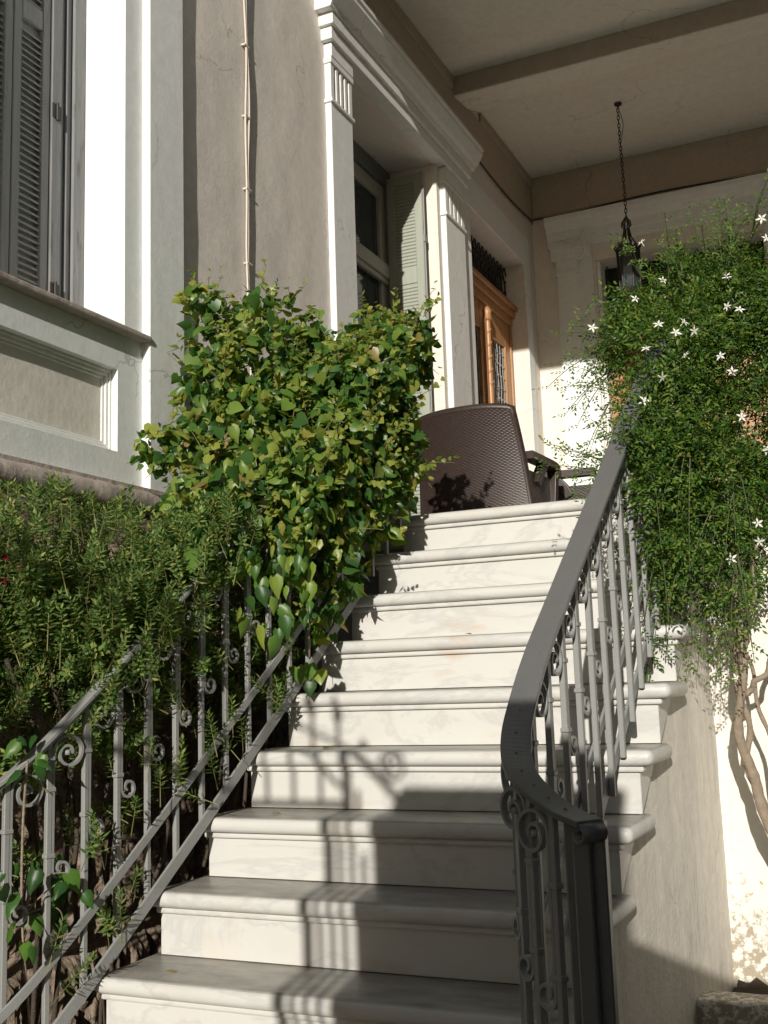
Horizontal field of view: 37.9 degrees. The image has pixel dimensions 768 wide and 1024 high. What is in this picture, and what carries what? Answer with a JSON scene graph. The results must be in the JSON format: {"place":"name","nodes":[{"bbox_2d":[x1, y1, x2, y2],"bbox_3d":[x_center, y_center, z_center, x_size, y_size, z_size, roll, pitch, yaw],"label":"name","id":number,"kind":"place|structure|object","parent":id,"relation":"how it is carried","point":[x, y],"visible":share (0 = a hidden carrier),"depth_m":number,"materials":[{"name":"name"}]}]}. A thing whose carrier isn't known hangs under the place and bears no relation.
{"place":"outdoors","nodes":[
{"label":"outdoors","id":0,"kind":"place"},
{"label":"ground","id":1,"kind":"structure","parent":0,"visible":0},
{"bbox_2d":[0,0,767,1023],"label":"house","id":2,"kind":"structure","parent":1,"relation":"on","point":[342,154],"depth_m":5.66,"materials":[{"name":"grey paint"}]},
{"bbox_2d":[0,0,85,306],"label":"window","id":3,"kind":"structure","parent":2,"relation":"in","point":[43,42],"depth_m":4.23,"materials":[{"name":"grey paint"}]},
{"bbox_2d":[353,140,433,522],"bbox_3d":[-0.162,-1.046,6.887,0.493,2.780,1.330,-6,-10,24],"label":"window","id":4,"kind":"structure","parent":2,"relation":"in","point":[391,237],"depth_m":7.46,"materials":[{"name":"white wood"}]},
{"bbox_2d":[419,403,561,514],"bbox_3d":[0.601,-0.140,6.596,0.739,0.854,0.701,-6,-10,27],"label":"wicker armchair","id":5,"kind":"object","parent":2,"relation":"on","point":[488,468],"visible":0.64,"depth_m":6.36,"materials":[{"name":"brown wicker"}]},
{"bbox_2d":[471,235,517,408],"bbox_3d":[0.815,-0.782,8.604,0.150,2.720,1.364,-6,-10,24],"label":"side door","id":6,"kind":"structure","parent":2,"relation":"in","point":[494,313],"depth_m":8.85,"materials":[{"name":"orange wood"}]},
{"bbox_2d":[545,429,623,500],"bbox_3d":[1.311,-0.063,7.248,0.700,0.854,0.739,-5,-9,22],"label":"wicker armchair","id":7,"kind":"object","parent":2,"relation":"on","point":[564,489],"visible":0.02,"depth_m":6.97,"materials":[{"name":"brown wicker"}]},
{"bbox_2d":[614,102,641,301],"bbox_3d":[1.799,-2.325,8.357,0.210,1.568,0.185,-6,-10,24],"label":"hanging lantern","id":8,"kind":"object","parent":2,"relation":"hanging from","point":[623,261],"visible":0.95,"depth_m":8.25,"materials":[{"name":"metal"}]},
{"bbox_2d":[605,241,767,479],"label":"entrance door","id":9,"kind":"structure","parent":2,"relation":"in","point":[611,275],"depth_m":9.33,"materials":[{"name":"orange wood"}]},
{"bbox_2d":[94,497,733,1023],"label":"staircase","id":10,"kind":"structure","parent":1,"relation":"on","point":[364,875],"depth_m":3.31,"materials":[{"name":"white stone"}]},
{"bbox_2d":[0,354,408,1023],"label":"stair railing","id":11,"kind":"object","parent":10,"relation":"attached to","point":[48,746],"visible":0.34,"depth_m":3.12,"materials":[{"name":"grey metal"}]},
{"bbox_2d":[500,299,683,1023],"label":"stair railing","id":12,"kind":"object","parent":10,"relation":"attached to","point":[585,929],"visible":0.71,"depth_m":2.53,"materials":[{"name":"grey metal"}]},
{"bbox_2d":[696,990,767,1023],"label":"planter kerb","id":13,"kind":"structure","parent":1,"relation":"on","point":[718,1007],"depth_m":3.38,"materials":[{"name":"grey stone"}]},
{"bbox_2d":[734,977,767,994],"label":"soil","id":14,"kind":"structure","parent":13,"relation":"in","point":[756,985],"depth_m":3.73,"materials":[{"name":"brown soil"}]},
{"bbox_2d":[532,168,767,834],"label":"jasmine","id":15,"kind":"object","parent":14,"relation":"on","point":[694,467],"visible":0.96,"depth_m":3.65,"materials":[{"name":"green plant"}]},
{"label":"soil","id":16,"kind":"structure","parent":1,"relation":"on","visible":0},
{"bbox_2d":[0,735,93,1023],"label":"climbing vine","id":17,"kind":"object","parent":16,"relation":"on","point":[63,883],"visible":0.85,"depth_m":2.83,"materials":[{"name":"green plant"}]},
{"bbox_2d":[0,470,322,1023],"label":"garden shrub","id":18,"kind":"object","parent":16,"relation":"on","point":[78,666],"visible":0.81,"depth_m":3.21,"materials":[{"name":"green plant"}]},
{"bbox_2d":[124,259,459,809],"bbox_3d":[-0.327,0.481,4.179,1.060,3.149,1.805,-6,-10,24],"label":"climbing vine","id":19,"kind":"object","parent":16,"relation":"on","point":[272,426],"visible":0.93,"depth_m":4.08,"materials":[{"name":"green plant"}]}
]}

